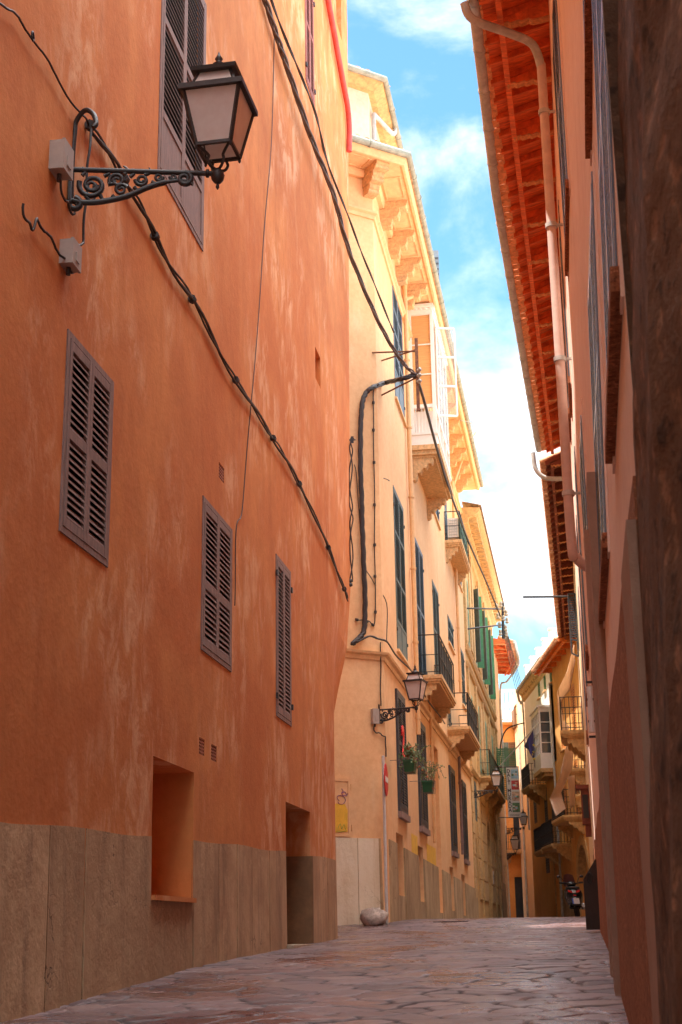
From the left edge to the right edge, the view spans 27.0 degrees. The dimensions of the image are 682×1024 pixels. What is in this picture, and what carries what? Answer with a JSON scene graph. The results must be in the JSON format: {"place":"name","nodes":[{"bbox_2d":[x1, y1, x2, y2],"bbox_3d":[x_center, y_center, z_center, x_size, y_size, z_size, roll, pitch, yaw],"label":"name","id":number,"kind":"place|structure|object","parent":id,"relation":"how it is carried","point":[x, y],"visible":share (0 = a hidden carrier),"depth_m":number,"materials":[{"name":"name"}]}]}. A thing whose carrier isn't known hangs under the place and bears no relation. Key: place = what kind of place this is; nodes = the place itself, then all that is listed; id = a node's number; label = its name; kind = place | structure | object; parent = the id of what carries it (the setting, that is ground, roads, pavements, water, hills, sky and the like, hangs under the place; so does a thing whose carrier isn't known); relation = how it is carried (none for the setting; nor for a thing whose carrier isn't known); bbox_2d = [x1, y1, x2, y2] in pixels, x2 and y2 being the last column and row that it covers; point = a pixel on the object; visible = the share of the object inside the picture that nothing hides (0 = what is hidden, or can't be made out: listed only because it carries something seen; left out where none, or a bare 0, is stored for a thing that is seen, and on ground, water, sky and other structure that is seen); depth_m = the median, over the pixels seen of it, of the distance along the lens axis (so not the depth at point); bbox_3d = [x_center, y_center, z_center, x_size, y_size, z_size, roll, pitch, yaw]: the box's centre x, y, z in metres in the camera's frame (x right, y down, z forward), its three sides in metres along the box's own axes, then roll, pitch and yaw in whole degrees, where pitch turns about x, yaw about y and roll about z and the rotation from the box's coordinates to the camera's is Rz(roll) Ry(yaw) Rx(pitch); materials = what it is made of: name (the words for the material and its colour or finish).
{"place":"outdoors","nodes":[
{"label":"outdoors","id":0,"kind":"place"},
{"bbox_2d":[0,916,627,1023],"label":"street paving","id":1,"kind":"structure","parent":0,"point":[537,970],"depth_m":11.24,"materials":[{"name":"stone"}]},
{"bbox_2d":[557,874,584,916],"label":"scooter","id":2,"kind":"object","parent":1,"relation":"on","point":[573,895],"visible":1,"depth_m":44.32,"materials":[{"name":"metal"}]},
{"bbox_2d":[347,0,559,709],"label":"sky","id":3,"kind":"structure","parent":0,"point":[423,48],"materials":[{"name":"blue"}]},
{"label":"ground","id":4,"kind":"structure","parent":0,"visible":0},
{"bbox_2d":[0,0,351,1022],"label":"orange house","id":5,"kind":"structure","parent":4,"relation":"on","point":[166,764],"depth_m":13.52,"materials":[{"name":"paint"}]},
{"bbox_2d":[31,31,34,41],"bbox_3d":[-2.241,-3.458,10.342,0.012,0.080,0.084,-1,-16,0],"label":"wall ring","id":6,"kind":"object","parent":5,"relation":"attached to","point":[32,35],"depth_m":10.33,"materials":[{"name":"black metal"}]},
{"bbox_2d":[0,2,88,124],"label":"thin cable","id":7,"kind":"object","parent":6,"relation":"attached to","point":[41,50],"visible":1,"depth_m":10.60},
{"bbox_2d":[48,138,73,182],"bbox_3d":[-2.112,-2.638,10.753,0.130,0.306,0.202,-3,-17,8],"label":"junction box","id":8,"kind":"object","parent":5,"relation":"attached to","point":[61,157],"visible":1,"depth_m":10.69,"materials":[{"name":"beige plastic"}]},
{"bbox_2d":[58,174,75,215],"bbox_3d":[-2.091,-2.409,10.841,0.030,0.185,0.364,-3,-17,9],"label":"box lead","id":9,"kind":"object","parent":8,"relation":"attached to","point":[66,201],"visible":1,"depth_m":10.77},
{"bbox_2d":[59,237,81,275],"bbox_3d":[-2.061,-1.930,10.847,0.120,0.266,0.192,-3,-17,8],"label":"junction box","id":10,"kind":"object","parent":5,"relation":"attached to","point":[70,249],"visible":0.99,"depth_m":10.79,"materials":[{"name":"beige plastic"}]},
{"bbox_2d":[21,203,73,273],"bbox_3d":[-2.137,-1.980,10.491,0.031,0.175,1.148,-3,-17,8],"label":"hooked cable","id":11,"kind":"object","parent":10,"relation":"hanging from","point":[36,221],"visible":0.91,"depth_m":10.25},
{"bbox_2d":[58,329,113,567],"bbox_3d":[-2.036,-0.472,11.163,0.128,1.600,1.124,-3,-17,8],"label":"shutter window","id":12,"kind":"structure","parent":5,"relation":"in","point":[81,462],"depth_m":11.18,"materials":[{"name":"paint"}]},
{"bbox_2d":[67,52,257,211],"bbox_3d":[-1.412,-3.010,11.370,1.441,1.474,0.570,-2,-17,5],"label":"wall lamp","id":13,"kind":"object","parent":5,"relation":"attached to","point":[221,109],"visible":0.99,"depth_m":11.18,"materials":[{"name":"black metal"}]},
{"bbox_2d":[157,0,206,251],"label":"shutter window","id":14,"kind":"structure","parent":5,"relation":"in","point":[178,37],"depth_m":14.92,"materials":[{"name":"paint"}]},
{"bbox_2d":[84,119,347,601],"bbox_3d":[-0.913,-0.820,18.463,0.165,0.759,14.737,-3,-17,8],"label":"cable bundle","id":15,"kind":"object","parent":5,"relation":"attached to","point":[155,237],"visible":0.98,"depth_m":15.12,"materials":[{"name":"rubber"}]},
{"bbox_2d":[79,128,92,245],"bbox_3d":[-2.033,-2.595,11.300,0.031,1.241,0.244,-3,-17,8],"label":"lamp cable","id":16,"kind":"object","parent":15,"relation":"hanging from","point":[85,207],"visible":0.56,"depth_m":11.30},
{"bbox_2d":[200,495,232,671],"bbox_3d":[-1.371,0.793,15.173,0.128,1.617,1.339,-3,-17,8],"label":"shutter window","id":17,"kind":"structure","parent":5,"relation":"in","point":[214,527],"depth_m":15.21,"materials":[{"name":"paint"}]},
{"bbox_2d":[234,39,274,605],"bbox_3d":[-1.078,-3.001,18.340,0.022,9.143,2.428,-3,-17,8],"label":"wire","id":18,"kind":"object","parent":5,"relation":"attached to","point":[256,338],"visible":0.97,"depth_m":17.99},
{"bbox_2d":[276,554,293,726],"bbox_3d":[-0.798,1.702,18.744,0.146,2.115,1.072,-3,-17,8],"label":"shutter window","id":19,"kind":"structure","parent":5,"relation":"in","point":[284,706],"depth_m":18.81,"materials":[{"name":"paint"}]},
{"bbox_2d":[305,0,315,105],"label":"shutter window","id":20,"kind":"structure","parent":5,"relation":"in","point":[309,4],"depth_m":24.10,"materials":[{"name":"paint"}]},
{"bbox_2d":[349,438,353,581],"bbox_3d":[0.199,-0.068,26.509,0.148,2.817,0.028,-1,-16,0],"label":"corner wire","id":21,"kind":"object","parent":5,"relation":"attached to","point":[351,514],"visible":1,"depth_m":26.46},
{"bbox_2d":[360,907,388,925],"bbox_3d":[0.625,7.902,27.640,0.560,0.428,0.426,-8,-18,23],"label":"guard stone","id":22,"kind":"object","parent":4,"relation":"on","point":[373,916],"visible":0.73,"depth_m":27.51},
{"bbox_2d":[381,756,388,924],"bbox_3d":[0.889,6.526,28.202,0.100,3.369,0.650,-3,-17,7],"label":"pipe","id":23,"kind":"object","parent":4,"relation":"on","point":[384,780],"visible":0.97,"depth_m":28.25,"materials":[{"name":"beige metal"}]},
{"bbox_2d":[334,63,483,924],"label":"yellow house","id":24,"kind":"structure","parent":4,"relation":"on","point":[423,569],"depth_m":34.37,"materials":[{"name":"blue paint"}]},
{"bbox_2d":[335,804,347,832],"bbox_3d":[0.001,6.102,28.335,0.318,0.564,0.011,9,-19,-30],"label":"poster","id":25,"kind":"object","parent":24,"relation":"attached to","point":[341,818],"visible":0.97,"depth_m":28.34,"materials":[{"name":"paper"}]},
{"bbox_2d":[355,383,378,626],"bbox_3d":[0.576,-0.251,30.624,0.726,5.535,0.061,9,-19,-30],"label":"clipped cable","id":26,"kind":"object","parent":24,"relation":"attached to","point":[374,505],"visible":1,"depth_m":30.60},
{"bbox_2d":[354,464,387,639],"bbox_3d":[0.691,0.873,30.456,0.142,3.776,1.018,-15,-21,39],"label":"slanting cable","id":27,"kind":"object","parent":24,"relation":"attached to","point":[367,572],"visible":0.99,"depth_m":30.47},
{"bbox_2d":[371,708,379,726],"bbox_3d":[0.702,4.240,29.311,0.152,0.366,0.110,9,-19,-30],"label":"junction box","id":28,"kind":"object","parent":24,"relation":"attached to","point":[374,716],"visible":1,"depth_m":29.27,"materials":[{"name":"beige plastic"}]},
{"bbox_2d":[373,725,386,756],"bbox_3d":[0.800,4.702,29.237,0.311,0.646,0.028,9,-19,-30],"label":"lamp lead","id":29,"kind":"object","parent":28,"relation":"hanging from","point":[385,740],"visible":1,"depth_m":29.25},
{"bbox_2d":[380,642,381,705],"bbox_3d":[0.828,3.377,29.672,0.058,1.344,0.025,9,-19,-30],"label":"corner cable","id":30,"kind":"object","parent":24,"relation":"attached to","point":[380,676],"visible":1,"depth_m":29.66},
{"bbox_2d":[350,373,416,645],"bbox_3d":[0.935,-0.138,30.884,1.574,6.381,1.453,-1,-16,0],"label":"wall cable","id":31,"kind":"object","parent":24,"relation":"attached to","point":[366,392],"depth_m":30.45,"materials":[{"name":"rubber"}]},
{"bbox_2d":[372,338,421,411],"bbox_3d":[1.025,-2.901,31.686,0.752,1.836,1.830,8,-19,-27],"label":"cable bracket","id":32,"kind":"object","parent":24,"relation":"attached to","point":[418,369],"visible":0.95,"depth_m":31.22,"materials":[{"name":"metal"}]},
{"bbox_2d":[270,0,394,332],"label":"thin overhead cable","id":33,"kind":"object","parent":32,"relation":"attached to","point":[312,104],"visible":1,"depth_m":24.81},
{"bbox_2d":[262,0,416,373],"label":"overhead cable","id":34,"kind":"object","parent":32,"relation":"attached to","point":[274,28],"visible":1,"depth_m":23.98,"materials":[{"name":"rubber"}]},
{"bbox_2d":[419,384,500,616],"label":"street cable","id":35,"kind":"object","parent":32,"relation":"attached to","point":[433,437],"visible":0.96,"depth_m":40.23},
{"bbox_2d":[392,285,406,427],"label":"shutter window","id":36,"kind":"structure","parent":24,"relation":"in","point":[397,318],"depth_m":36.51,"materials":[{"name":"blue paint"}]},
{"bbox_2d":[357,635,444,723],"bbox_3d":[1.965,4.434,35.637,0.583,0.215,13.321,-4,-17,11],"label":"string cable","id":37,"kind":"object","parent":24,"relation":"attached to","point":[387,642],"visible":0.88,"depth_m":30.40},
{"bbox_2d":[393,485,409,666],"bbox_3d":[1.387,1.556,33.934,0.172,3.989,2.180,-3,-17,9],"label":"shutter window","id":38,"kind":"structure","parent":24,"relation":"in","point":[402,645],"depth_m":34.06,"materials":[{"name":"green paint"}]},
{"bbox_2d":[378,665,427,723],"bbox_3d":[1.253,3.758,29.384,1.028,1.179,0.418,-7,-18,20],"label":"wall lamp","id":39,"kind":"object","parent":24,"relation":"attached to","point":[415,683],"visible":1,"depth_m":29.23,"materials":[{"name":"black metal"}]},
{"bbox_2d":[395,688,410,822],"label":"shutter window","id":40,"kind":"structure","parent":24,"relation":"in","point":[403,814],"depth_m":31.57,"materials":[{"name":"black paint"}]},
{"bbox_2d":[390,742,433,776],"bbox_3d":[1.523,5.180,29.697,0.741,0.687,0.695,12,-21,-38],"label":"flower pot","id":41,"kind":"object","parent":24,"relation":"attached to","point":[410,763],"visible":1,"depth_m":29.52,"materials":[{"name":"green plastic"}]},
{"bbox_2d":[415,538,427,674],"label":"shutter window","id":42,"kind":"structure","parent":24,"relation":"in","point":[418,554],"depth_m":38.62,"materials":[{"name":"blue paint"}]},
{"bbox_2d":[417,721,430,835],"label":"shutter window","id":43,"kind":"structure","parent":24,"relation":"in","point":[423,812],"depth_m":35.80,"materials":[{"name":"black paint"}]},
{"bbox_2d":[410,757,446,793],"bbox_3d":[1.988,5.975,32.373,0.850,0.839,0.628,-1,-16,0],"label":"flower pot","id":44,"kind":"object","parent":24,"relation":"hanging from","point":[428,785],"visible":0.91,"depth_m":32.24,"materials":[{"name":"green plastic"}]},
{"bbox_2d":[432,580,439,673],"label":"shutter window","id":45,"kind":"structure","parent":24,"relation":"in","point":[436,605],"depth_m":42.85,"materials":[{"name":"green paint"}]},
{"bbox_2d":[433,250,439,280],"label":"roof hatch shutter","id":46,"kind":"object","parent":24,"relation":"on","point":[436,254],"visible":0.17,"depth_m":42.24,"materials":[{"name":"paint"}]},
{"bbox_2d":[434,509,440,530],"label":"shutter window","id":47,"kind":"structure","parent":24,"relation":"in","point":[437,513],"depth_m":45.57,"materials":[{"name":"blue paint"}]},
{"bbox_2d":[444,501,447,539],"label":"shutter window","id":48,"kind":"structure","parent":24,"relation":"in","point":[445,507],"depth_m":49.03,"materials":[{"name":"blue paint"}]},
{"bbox_2d":[447,614,455,654],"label":"window","id":49,"kind":"structure","parent":24,"relation":"in","point":[450,628],"depth_m":48.15,"materials":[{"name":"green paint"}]},
{"bbox_2d":[447,518,458,539],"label":"air conditioner","id":50,"kind":"object","parent":24,"relation":"attached to","point":[453,531],"visible":1,"depth_m":48.37,"materials":[{"name":"white paint"}]},
{"bbox_2d":[448,765,459,858],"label":"shutter window","id":51,"kind":"structure","parent":24,"relation":"in","point":[453,824],"depth_m":44.44,"materials":[{"name":"blue paint"}]},
{"bbox_2d":[461,649,466,711],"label":"shutter window","id":52,"kind":"structure","parent":24,"relation":"in","point":[462,655],"depth_m":52.77,"materials":[{"name":"green paint"}]},
{"bbox_2d":[461,780,469,865],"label":"shutter window","id":53,"kind":"structure","parent":24,"relation":"in","point":[464,797],"depth_m":49.04,"materials":[{"name":"blue paint"}]},
{"bbox_2d":[459,402,479,443],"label":"aerial","id":54,"kind":"object","parent":24,"relation":"attached to","point":[470,423],"visible":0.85,"depth_m":48.86,"materials":[{"name":"metal"}]},
{"bbox_2d":[461,501,515,917],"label":"stone house","id":55,"kind":"structure","parent":4,"relation":"on","point":[487,758],"depth_m":61.90,"materials":[{"name":"yellow paint"}]},
{"bbox_2d":[466,578,469,646],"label":"shutter window","id":56,"kind":"structure","parent":55,"relation":"in","point":[466,578],"depth_m":57.84,"materials":[{"name":"green paint"}]},
{"bbox_2d":[474,781,476,820],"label":"shutter window","id":57,"kind":"structure","parent":55,"relation":"in","point":[474,781],"depth_m":55.32,"materials":[{"name":"green paint"}]},
{"bbox_2d":[473,588,483,667],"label":"shutter window","id":58,"kind":"structure","parent":55,"relation":"in","point":[477,599],"depth_m":61.40,"materials":[{"name":"green paint"}]},
{"bbox_2d":[478,706,481,772],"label":"shutter window","id":59,"kind":"structure","parent":55,"relation":"in","point":[478,706],"depth_m":60.33,"materials":[{"name":"green paint"}]},
{"bbox_2d":[482,610,490,684],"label":"shutter window","id":60,"kind":"structure","parent":55,"relation":"in","point":[486,670],"depth_m":65.66,"materials":[{"name":"green paint"}]},
{"bbox_2d":[485,722,488,775],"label":"shutter window","id":61,"kind":"structure","parent":55,"relation":"in","point":[485,722],"depth_m":65.09,"materials":[{"name":"green paint"}]},
{"bbox_2d":[467,601,508,638],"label":"cable bracket","id":62,"kind":"object","parent":55,"relation":"attached to","point":[503,632],"visible":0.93,"depth_m":61.51,"materials":[{"name":"black metal"}]},
{"bbox_2d":[474,766,501,797],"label":"wall lamp","id":63,"kind":"object","parent":55,"relation":"attached to","point":[496,776],"visible":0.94,"depth_m":54.63,"materials":[{"name":"black metal"}]},
{"bbox_2d":[488,630,495,698],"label":"shutter window","id":64,"kind":"structure","parent":55,"relation":"in","point":[492,690],"depth_m":69.90,"materials":[{"name":"green paint"}]},
{"bbox_2d":[499,766,520,817],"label":"hotel banner","id":65,"kind":"object","parent":55,"relation":"attached to","point":[513,793],"visible":0.98,"depth_m":71.88,"materials":[{"name":"beige plastic"}]},
{"bbox_2d":[500,722,524,748],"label":"curved bracket","id":66,"kind":"object","parent":55,"relation":"attached to","point":[507,729],"visible":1,"depth_m":73.14,"materials":[{"name":"black metal"}]},
{"bbox_2d":[499,729,534,767],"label":"flag","id":67,"kind":"object","parent":55,"relation":"attached to","point":[529,745],"visible":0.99,"depth_m":68.21,"materials":[{"name":"blue fabric"}]},
{"bbox_2d":[493,635,519,917],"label":"cream house","id":68,"kind":"structure","parent":4,"relation":"on","point":[501,663],"depth_m":77.33,"materials":[{"name":"paint"}]},
{"bbox_2d":[506,832,519,859],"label":"wall lamp","id":69,"kind":"object","parent":68,"relation":"attached to","point":[514,839],"visible":0.98,"depth_m":77.76,"materials":[{"name":"black metal"}]},
{"bbox_2d":[506,810,527,833],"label":"wall lamp","id":70,"kind":"object","parent":68,"relation":"attached to","point":[523,818],"visible":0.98,"depth_m":72.73,"materials":[{"name":"black metal"}]},
{"bbox_2d":[501,689,514,721],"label":"white terrace","id":71,"kind":"structure","parent":4,"relation":"on","point":[506,713],"depth_m":101.23,"materials":[{"name":"paint"}]},
{"bbox_2d":[502,705,523,917],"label":"orange house","id":72,"kind":"structure","parent":4,"relation":"on","point":[515,889],"depth_m":89.31,"materials":[{"name":"paint"}]},
{"bbox_2d":[504,742,515,766],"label":"shutter window","id":73,"kind":"structure","parent":72,"relation":"in","point":[511,744],"depth_m":91.43,"materials":[{"name":"green paint"}]},
{"bbox_2d":[513,818,519,848],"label":"window","id":74,"kind":"structure","parent":72,"relation":"in","point":[515,820],"depth_m":90.19,"materials":[{"name":"blue paint"}]},
{"bbox_2d":[514,877,523,917],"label":"door","id":75,"kind":"structure","parent":72,"relation":"in","point":[518,880],"depth_m":88.96,"materials":[{"name":"blue paint"}]},
{"bbox_2d":[513,692,534,916],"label":"beige house","id":76,"kind":"structure","parent":4,"relation":"on","point":[527,877],"depth_m":87.10,"materials":[{"name":"beige paint"}]},
{"bbox_2d":[515,627,561,916],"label":"white topped house","id":77,"kind":"structure","parent":4,"relation":"on","point":[532,690],"depth_m":68.43,"materials":[{"name":"paint"}]},
{"bbox_2d":[533,801,536,822],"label":"shutter window","id":78,"kind":"structure","parent":77,"relation":"in","point":[535,807],"depth_m":72.27,"materials":[{"name":"blue paint"}]},
{"bbox_2d":[544,787,547,821],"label":"shutter window","id":79,"kind":"structure","parent":77,"relation":"in","point":[545,801],"depth_m":68.32,"materials":[{"name":"blue paint"}]},
{"bbox_2d":[546,858,549,873],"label":"shutter window","id":80,"kind":"structure","parent":77,"relation":"in","point":[547,859],"depth_m":68.20,"materials":[{"name":"blue paint"}]},
{"bbox_2d":[460,0,659,1023],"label":"pink house","id":81,"kind":"structure","parent":4,"relation":"on","point":[542,79],"depth_m":12.31,"materials":[{"name":"paint"}]},
{"bbox_2d":[552,0,570,280],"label":"shutter window","id":82,"kind":"structure","parent":81,"relation":"in","point":[558,72],"depth_m":15.31,"materials":[{"name":"blue paint"}]},
{"bbox_2d":[558,187,572,420],"bbox_3d":[3.316,-3.032,20.903,0.115,3.060,1.535,-4,-17,9],"label":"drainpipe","id":83,"kind":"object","parent":81,"relation":"in","point":[559,215],"depth_m":20.39,"materials":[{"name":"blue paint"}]},
{"bbox_2d":[560,259,571,444],"bbox_3d":[3.870,-2.747,24.362,0.115,2.860,1.536,-4,-17,9],"label":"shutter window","id":84,"kind":"structure","parent":81,"relation":"in","point":[562,306],"depth_m":23.91,"materials":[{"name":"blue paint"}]},
{"bbox_2d":[574,434,588,673],"bbox_3d":[3.374,0.611,19.825,0.115,3.060,1.535,-4,-17,9],"label":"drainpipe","id":85,"kind":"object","parent":81,"relation":"in","point":[575,459],"depth_m":19.34,"materials":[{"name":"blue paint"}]},
{"bbox_2d":[576,506,587,706],"bbox_3d":[3.938,1.567,23.085,0.115,3.060,1.536,-4,-17,9],"label":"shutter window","id":86,"kind":"structure","parent":81,"relation":"in","point":[577,538],"depth_m":22.61,"materials":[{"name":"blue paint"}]},
{"bbox_2d":[578,579,588,746],"bbox_3d":[4.771,2.973,27.879,0.115,3.060,1.536,-4,-17,9],"label":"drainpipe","id":87,"kind":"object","parent":81,"relation":"in","point":[587,734],"depth_m":27.36,"materials":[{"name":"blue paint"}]},
{"bbox_2d":[579,398,591,684],"bbox_3d":[2.565,0.389,14.627,0.124,2.560,2.042,-3,-17,9],"label":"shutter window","id":88,"kind":"structure","parent":81,"relation":"in","point":[583,471],"depth_m":14.13,"materials":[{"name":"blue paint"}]},
{"bbox_2d":[583,0,591,165],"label":"shutter window","id":89,"kind":"structure","parent":81,"relation":"in","point":[587,4],"depth_m":9.06,"materials":[{"name":"blue paint"}]},
{"bbox_2d":[585,681,595,737],"bbox_3d":[2.322,1.807,13.028,0.134,0.520,0.056,-1,-16,0],"label":"drainpipe","id":90,"kind":"object","parent":81,"relation":"attached to","point":[590,706],"depth_m":13.01,"materials":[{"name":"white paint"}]},
{"bbox_2d":[583,859,599,929],"bbox_3d":[4.152,6.325,23.519,0.260,1.120,0.072,-8,-18,22],"label":"gate leaf","id":91,"kind":"object","parent":81,"relation":"attached to","point":[591,899],"visible":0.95,"depth_m":23.49,"materials":[{"name":"wood"}]},
{"bbox_2d":[587,143,609,628],"bbox_3d":[1.832,-0.759,10.005,0.194,2.760,2.347,-3,-17,9],"label":"shutter window","id":92,"kind":"structure","parent":81,"relation":"in","point":[594,313],"depth_m":9.41,"materials":[{"name":"blue paint"}]},
{"bbox_2d":[592,0,623,473],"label":"shutter window","id":93,"kind":"structure","parent":81,"relation":"in","point":[612,266],"depth_m":5.88,"materials":[{"name":"blue paint"}]},
{"bbox_2d":[531,635,589,916],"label":"ochre house","id":94,"kind":"structure","parent":4,"relation":"on","point":[569,852],"depth_m":61.15,"materials":[{"name":"paint"}]},
{"bbox_2d":[563,787,566,814],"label":"shutter window","id":95,"kind":"structure","parent":94,"relation":"in","point":[565,801],"depth_m":62.35,"materials":[{"name":"orange wood"}]},
{"bbox_2d":[570,683,576,729],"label":"shutter window","id":96,"kind":"structure","parent":94,"relation":"in","point":[572,691],"depth_m":59.93,"materials":[{"name":"orange wood"}]},
{"bbox_2d":[573,759,580,814],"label":"shutter window","id":97,"kind":"structure","parent":94,"relation":"in","point":[574,762],"depth_m":59.31,"materials":[{"name":"orange wood"}]},
{"bbox_2d":[539,451,592,866],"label":"balcony house","id":98,"kind":"structure","parent":4,"relation":"on","point":[563,572],"depth_m":43.82,"materials":[{"name":"orange paint"}]},
{"bbox_2d":[523,595,573,597],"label":"iron rod","id":99,"kind":"object","parent":98,"relation":"attached to","point":[547,596],"visible":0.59,"depth_m":45.03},
{"bbox_2d":[550,746,573,815],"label":"canvas blind","id":100,"kind":"object","parent":98,"relation":"hanging from","point":[557,801],"visible":0.93,"depth_m":47.31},
{"bbox_2d":[557,691,568,741],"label":"canvas blind","id":101,"kind":"object","parent":98,"relation":"hanging from","point":[563,723],"visible":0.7,"depth_m":44.61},
{"bbox_2d":[558,646,574,700],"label":"canvas blind","id":102,"kind":"object","parent":98,"relation":"hanging from","point":[564,688],"visible":0.92,"depth_m":45.97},
{"bbox_2d":[568,775,574,808],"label":"canvas blind","id":103,"kind":"object","parent":98,"relation":"hanging from","point":[571,785],"visible":0.98,"depth_m":48.71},
{"bbox_2d":[574,569,579,650],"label":"shutter window","id":104,"kind":"structure","parent":98,"relation":"in","point":[574,569],"depth_m":40.00,"materials":[{"name":"green paint"}]},
{"bbox_2d":[575,785,591,836],"bbox_3d":[6.322,7.794,37.058,0.340,1.300,0.600,-4,-17,9],"label":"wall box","id":105,"kind":"object","parent":98,"relation":"attached to","point":[585,805],"visible":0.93,"depth_m":36.83,"materials":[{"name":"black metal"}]},
{"bbox_2d":[582,794,588,817],"bbox_3d":[6.336,7.621,36.829,0.140,0.600,0.016,-4,-17,9],"label":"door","id":106,"kind":"structure","parent":105,"relation":"in","point":[585,797],"depth_m":36.82,"materials":[{"name":"brown wood"}]},
{"bbox_2d":[602,0,681,1023],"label":"dark stone house","id":107,"kind":"structure","parent":4,"relation":"on","point":[643,39],"depth_m":3.16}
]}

